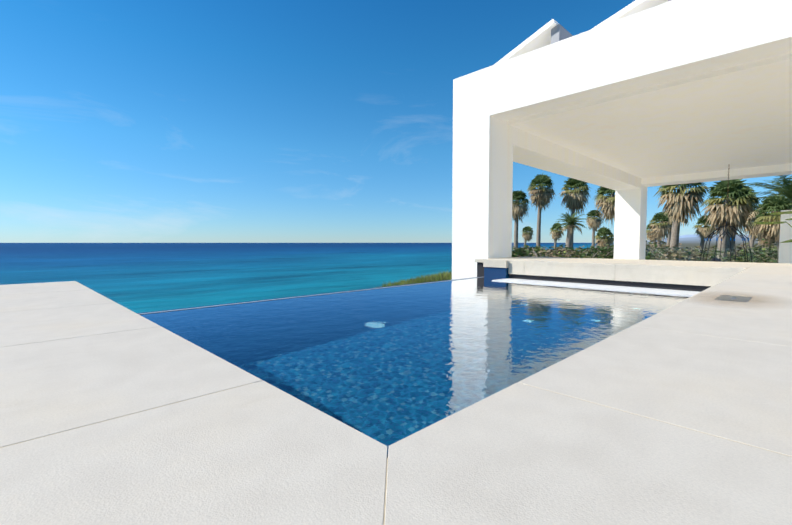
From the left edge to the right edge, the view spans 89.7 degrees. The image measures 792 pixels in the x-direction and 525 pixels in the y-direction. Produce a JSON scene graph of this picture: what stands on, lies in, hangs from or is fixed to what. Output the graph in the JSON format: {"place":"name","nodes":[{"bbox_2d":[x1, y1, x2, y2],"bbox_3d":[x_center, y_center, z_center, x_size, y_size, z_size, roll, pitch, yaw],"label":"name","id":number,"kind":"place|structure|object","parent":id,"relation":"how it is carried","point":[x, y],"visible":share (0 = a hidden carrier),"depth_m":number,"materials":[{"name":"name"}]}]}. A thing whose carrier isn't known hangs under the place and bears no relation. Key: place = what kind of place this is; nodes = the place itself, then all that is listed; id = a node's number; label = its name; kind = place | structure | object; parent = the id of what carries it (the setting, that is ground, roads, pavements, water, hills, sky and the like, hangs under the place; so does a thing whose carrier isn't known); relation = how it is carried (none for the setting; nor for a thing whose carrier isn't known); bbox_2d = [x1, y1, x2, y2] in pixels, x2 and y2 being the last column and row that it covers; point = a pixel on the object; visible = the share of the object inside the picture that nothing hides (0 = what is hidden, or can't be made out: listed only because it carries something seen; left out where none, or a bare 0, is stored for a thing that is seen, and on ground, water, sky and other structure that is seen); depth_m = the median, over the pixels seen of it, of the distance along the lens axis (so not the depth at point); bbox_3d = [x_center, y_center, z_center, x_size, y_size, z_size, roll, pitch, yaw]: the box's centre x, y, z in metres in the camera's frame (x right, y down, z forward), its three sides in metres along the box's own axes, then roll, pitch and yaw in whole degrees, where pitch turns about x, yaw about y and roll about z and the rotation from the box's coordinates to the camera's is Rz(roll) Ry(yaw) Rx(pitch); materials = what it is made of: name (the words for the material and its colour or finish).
{"place":"outdoors","nodes":[
{"label":"outdoors","id":0,"kind":"place"},
{"bbox_2d":[0,243,613,312],"bbox_3d":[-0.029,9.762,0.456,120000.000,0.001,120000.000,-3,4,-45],"label":"sea water","id":1,"kind":"structure","parent":0,"point":[141,277],"depth_m":157.06,"materials":[{"name":"blue liquid"}]},
{"bbox_2d":[0,269,791,524],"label":"pool deck","id":2,"kind":"structure","parent":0,"point":[257,451],"depth_m":0.56,"materials":[{"name":"white concrete"}]},
{"bbox_2d":[0,0,791,242],"label":"sky","id":3,"kind":"structure","parent":0,"point":[122,121],"materials":[{"name":"blue"}]},
{"bbox_2d":[484,267,508,278],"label":"wall","id":4,"kind":"structure","parent":0,"point":[495,272],"depth_m":6.26,"materials":[{"name":"blue tile"}]},
{"bbox_2d":[376,234,776,287],"bbox_3d":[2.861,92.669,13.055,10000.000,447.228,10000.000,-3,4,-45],"label":"grassy terrain","id":5,"kind":"structure","parent":0,"point":[691,240],"depth_m":985.77,"materials":[{"name":"green plant"}]},
{"bbox_2d":[512,190,528,249],"bbox_3d":[11.018,-3.186,36.174,2.609,6.859,2.422,-3,4,-45],"label":"fan palm","id":6,"kind":"object","parent":5,"relation":"on","point":[519,207],"visible":0.88,"depth_m":35.71,"materials":[{"name":"green plant"}]},
{"bbox_2d":[512,246,531,256],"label":"shrub","id":7,"kind":"object","parent":5,"relation":"on","point":[519,252],"visible":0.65,"depth_m":20.27,"materials":[{"name":"green plant"}]},
{"bbox_2d":[522,226,533,246],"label":"fan palm","id":8,"kind":"object","parent":5,"relation":"on","point":[527,233],"visible":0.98,"depth_m":70.61,"materials":[{"name":"green plant"}]},
{"bbox_2d":[521,245,546,255],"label":"shrub","id":9,"kind":"object","parent":5,"relation":"on","point":[536,248],"visible":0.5,"depth_m":25.54,"materials":[{"name":"green plant"}]},
{"bbox_2d":[527,173,554,245],"bbox_3d":[13.535,-4.152,37.432,2.872,8.370,2.885,-3,4,-45],"label":"fan palm","id":10,"kind":"object","parent":5,"relation":"on","point":[541,197],"visible":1,"depth_m":36.97,"materials":[{"name":"green plant"}]},
{"bbox_2d":[530,248,568,256],"bbox_3d":[7.686,0.109,20.018,2.505,1.678,2.308,0,3,-9],"label":"shrub","id":11,"kind":"object","parent":5,"relation":"on","point":[535,254],"visible":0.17,"depth_m":19.96,"materials":[{"name":"green plant"}]},
{"bbox_2d":[549,223,563,247],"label":"fan palm","id":12,"kind":"object","parent":5,"relation":"on","point":[556,235],"visible":0.9,"depth_m":64.41,"materials":[{"name":"plant"}]},
{"bbox_2d":[544,246,576,257],"bbox_3d":[8.956,-0.417,21.504,1.878,1.006,1.889,-3,4,-45],"label":"shrub","id":13,"kind":"object","parent":5,"relation":"on","point":[556,249],"visible":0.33,"depth_m":21.25,"materials":[{"name":"green plant"}]},
{"bbox_2d":[553,211,587,247],"bbox_3d":[14.413,-1.978,32.820,2.991,4.567,2.585,-3,4,-45],"label":"date palm","id":14,"kind":"object","parent":5,"relation":"on","point":[570,226],"visible":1,"depth_m":32.63,"materials":[{"name":"green plant"}]},
{"bbox_2d":[555,248,588,255],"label":"shrub","id":15,"kind":"object","parent":5,"relation":"on","point":[582,251],"visible":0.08,"depth_m":22.68,"materials":[{"name":"green plant"}]},
{"bbox_2d":[559,178,592,247],"bbox_3d":[17.068,-4.212,38.057,3.096,8.334,3.128,-3,4,-45],"label":"fan palm","id":16,"kind":"object","parent":5,"relation":"on","point":[575,198],"visible":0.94,"depth_m":37.48,"materials":[{"name":"green plant"}]},
{"bbox_2d":[553,249,598,257],"bbox_3d":[7.879,0.224,17.595,2.852,1.646,2.409,-3,4,-45],"label":"shrub","id":17,"kind":"object","parent":5,"relation":"on","point":[584,256],"visible":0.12,"depth_m":17.51,"materials":[{"name":"green plant"}]},
{"bbox_2d":[570,251,612,258],"bbox_3d":[9.053,0.037,18.599,2.526,1.163,2.253,-3,4,-45],"label":"shrub","id":18,"kind":"object","parent":5,"relation":"on","point":[600,256],"visible":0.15,"depth_m":18.35,"materials":[{"name":"green plant"}]},
{"bbox_2d":[586,210,603,247],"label":"fan palm","id":19,"kind":"object","parent":5,"relation":"on","point":[594,223],"visible":0.9,"depth_m":53.18,"materials":[{"name":"plant"}]},
{"bbox_2d":[585,244,613,254],"bbox_3d":[11.875,-0.548,22.443,2.340,1.034,2.321,0,3,4],"label":"shrub","id":20,"kind":"object","parent":5,"relation":"on","point":[598,248],"visible":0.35,"depth_m":22.23,"materials":[{"name":"green plant"}]},
{"bbox_2d":[587,248,613,258],"bbox_3d":[11.078,-0.077,21.317,1.918,1.373,1.756,-3,4,-45],"label":"shrub","id":21,"kind":"object","parent":5,"relation":"on","point":[608,255],"visible":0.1,"depth_m":21.08,"materials":[{"name":"green plant"}]},
{"bbox_2d":[593,186,614,226],"bbox_3d":[16.155,-2.998,29.846,2.956,6.796,2.691,-3,4,-45],"label":"fan palm","id":22,"kind":"object","parent":5,"relation":"on","point":[606,204],"visible":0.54,"depth_m":29.43,"materials":[{"name":"beige plant"}]},
{"bbox_2d":[594,226,613,247],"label":"fan palm","id":23,"kind":"object","parent":5,"relation":"on","point":[605,239],"visible":0.83,"depth_m":40.24,"materials":[{"name":"green plant"}]},
{"bbox_2d":[646,222,657,242],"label":"fan palm","id":24,"kind":"object","parent":5,"relation":"on","point":[649,235],"visible":0.4,"depth_m":62.59,"materials":[{"name":"plant"}]},
{"bbox_2d":[646,239,665,246],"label":"shrub","id":25,"kind":"object","parent":5,"relation":"on","point":[654,244],"visible":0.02,"depth_m":49.91,"materials":[{"name":"green plant"}]},
{"bbox_2d":[649,211,672,246],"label":"fan palm","id":26,"kind":"object","parent":5,"relation":"on","point":[660,229],"visible":0.92,"depth_m":41.15,"materials":[{"name":"plant"}]},
{"bbox_2d":[649,242,681,246],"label":"shrub","id":27,"kind":"object","parent":5,"relation":"on","point":[662,245],"visible":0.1,"depth_m":39.32,"materials":[{"name":"green plant"}]},
{"bbox_2d":[663,211,672,244],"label":"fan palm","id":28,"kind":"object","parent":5,"relation":"on","point":[669,238],"visible":0.04,"depth_m":47.67,"materials":[{"name":"plant"}]},
{"bbox_2d":[654,182,709,246],"bbox_3d":[15.070,-2.196,21.046,2.522,5.934,2.591,-3,4,-45],"label":"fan palm","id":29,"kind":"object","parent":5,"relation":"on","point":[679,204],"visible":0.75,"depth_m":20.61,"materials":[{"name":"beige plant"}]},
{"bbox_2d":[693,215,717,247],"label":"fan palm","id":30,"kind":"object","parent":5,"relation":"on","point":[704,231],"visible":0.71,"depth_m":46.95,"materials":[{"name":"plant"}]},
{"bbox_2d":[699,179,757,247],"bbox_3d":[15.295,-1.534,18.424,2.259,4.899,2.173,-3,4,-45],"label":"fan palm","id":31,"kind":"object","parent":5,"relation":"on","point":[717,208],"visible":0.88,"depth_m":18.04,"materials":[{"name":"plant"}]},
{"bbox_2d":[720,185,760,247],"bbox_3d":[17.427,-1.617,20.393,2.200,4.826,2.176,-3,4,-45],"label":"fan palm","id":32,"kind":"object","parent":5,"relation":"on","point":[750,223],"visible":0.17,"depth_m":19.96,"materials":[{"name":"green plant"}]},
{"bbox_2d":[743,212,766,246],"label":"fan palm","id":33,"kind":"object","parent":5,"relation":"on","point":[753,237],"visible":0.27,"depth_m":40.45,"materials":[{"name":"beige plant"}]},
{"bbox_2d":[744,239,772,247],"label":"shrub","id":34,"kind":"object","parent":5,"relation":"on","point":[763,245],"visible":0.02,"depth_m":25.03,"materials":[{"name":"green plant"}]},
{"bbox_2d":[742,243,776,255],"bbox_3d":[15.151,-0.003,16.361,2.312,1.636,2.043,-3,4,-45],"label":"shrub","id":35,"kind":"object","parent":5,"relation":"on","point":[760,246],"visible":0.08,"depth_m":16.40,"materials":[{"name":"green plant"}]},
{"bbox_2d":[739,175,791,234],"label":"date palm","id":36,"kind":"object","parent":5,"relation":"on","point":[785,187],"visible":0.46,"depth_m":17.02,"materials":[{"name":"green plant"}]},
{"bbox_2d":[756,235,776,247],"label":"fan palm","id":37,"kind":"object","parent":5,"relation":"on","point":[765,244],"visible":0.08,"depth_m":43.40,"materials":[{"name":"plant"}]},
{"bbox_2d":[752,194,791,247],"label":"fan palm","id":38,"kind":"object","parent":5,"relation":"on","point":[774,203],"visible":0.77,"depth_m":14.26,"materials":[{"name":"plant"}]},
{"bbox_3d":[0.618,1.506,9.399,2.893,1.804,3.037,-3,4,-45],"label":"terrain bank","id":39,"kind":"object","parent":5,"relation":"on","visible":0},
{"bbox_2d":[382,269,451,286],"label":"bank grass","id":40,"kind":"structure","parent":39,"relation":"on","point":[441,276],"depth_m":8.42,"materials":[{"name":"green plant"}]},
{"bbox_2d":[475,257,791,285],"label":"low wall","id":41,"kind":"structure","parent":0,"point":[704,273],"depth_m":5.15,"materials":[{"name":"white concrete"}]},
{"bbox_2d":[710,257,722,261],"bbox_3d":[10.504,0.242,11.534,0.700,0.716,2.146,-3,4,-45],"label":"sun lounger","id":42,"kind":"object","parent":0,"point":[716,259],"visible":0.15,"depth_m":12.02,"materials":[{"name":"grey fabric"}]},
{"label":"terrace floor","id":43,"kind":"structure","parent":0,"visible":0},
{"bbox_2d":[452,0,791,279],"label":"house","id":44,"kind":"structure","parent":43,"relation":"on","point":[630,109],"depth_m":6.80,"materials":[{"name":"white paint"}]},
{"bbox_2d":[494,19,572,64],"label":"roof wing","id":45,"kind":"structure","parent":44,"relation":"on","point":[552,31],"depth_m":7.85,"materials":[{"name":"white paint"}]},
{"bbox_2d":[592,0,670,28],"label":"roof wing","id":46,"kind":"structure","parent":44,"relation":"on","point":[635,6],"depth_m":6.64,"materials":[{"name":"white paint"}]},
{"bbox_2d":[700,168,751,261],"bbox_3d":[9.039,-1.142,10.880,1.104,3.054,1.160,-3,4,-45],"label":"hanging chair","id":47,"kind":"object","parent":44,"relation":"hanging from","point":[735,232],"visible":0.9,"depth_m":10.84,"materials":[{"name":"black metal"}]},
{"bbox_2d":[645,247,778,262],"bbox_3d":[12.627,0.087,12.801,0.012,1.100,8.460,-3,4,-45],"label":"hedge","id":48,"kind":"object","parent":43,"relation":"on","point":[765,255],"visible":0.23,"depth_m":14.16,"materials":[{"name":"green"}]},
{"bbox_2d":[754,211,791,242],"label":"frond","id":49,"kind":"object","parent":43,"relation":"on","point":[780,213],"visible":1,"depth_m":7.05,"materials":[{"name":"green plant"}]},
{"bbox_2d":[778,210,791,263],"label":"terrace wall","id":50,"kind":"structure","parent":43,"relation":"on","point":[785,252],"depth_m":8.54,"materials":[{"name":"white paint"}]},
{"bbox_3d":[1.315,1.389,3.538,7.980,2.420,4.112,-3,4,-45],"label":"pool","id":51,"kind":"object","parent":43,"relation":"in","visible":0},
{"bbox_2d":[137,277,475,313],"bbox_3d":[-0.426,1.433,4.810,5.280,2.206,0.140,-3,4,-45],"label":"pool weir","id":52,"kind":"object","parent":51,"relation":"attached to","point":[287,297],"depth_m":4.05,"materials":[{"name":"blue tile"}]},
{"bbox_2d":[139,277,480,314],"bbox_3d":[-0.399,0.329,4.727,5.280,0.006,0.038,-3,4,-45],"label":"pool edge","id":53,"kind":"object","parent":52,"relation":"on","point":[290,297],"visible":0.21,"depth_m":4.00,"materials":[{"name":"grey"}]},
{"bbox_2d":[1,329,791,524],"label":"joint","id":54,"kind":"object","parent":51,"relation":"on","point":[387,458],"visible":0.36,"depth_m":0.57,"materials":[{"name":"beige concrete"}]},
{"bbox_2d":[141,277,690,447],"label":"pool water","id":55,"kind":"structure","parent":51,"relation":"in","point":[387,367],"depth_m":2.34,"materials":[{"name":"blue liquid"}]},
{"bbox_2d":[492,278,698,295],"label":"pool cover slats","id":56,"kind":"object","parent":55,"relation":"on","point":[637,289],"visible":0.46,"depth_m":4.93,"materials":[{"name":"white plastic"}]},
{"bbox_2d":[477,262,711,291],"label":"wall","id":57,"kind":"structure","parent":51,"relation":"on","point":[480,270],"depth_m":5.20,"materials":[{"name":"black"}]},
{"bbox_2d":[714,295,751,302],"bbox_3d":[1.650,0.177,1.946,0.250,0.008,0.120,-3,4,-45],"label":"skimmer lid","id":58,"kind":"object","parent":51,"relation":"on","point":[733,298],"visible":0.82,"depth_m":1.94,"materials":[{"name":"silver metal"}]},
{"bbox_2d":[693,290,788,308],"bbox_3d":[1.675,0.177,1.921,0.850,0.001,0.370,-3,4,-45],"label":"lid stain","id":59,"kind":"object","parent":51,"relation":"on","point":[743,303],"visible":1,"depth_m":1.84,"materials":[{"name":"brown"}]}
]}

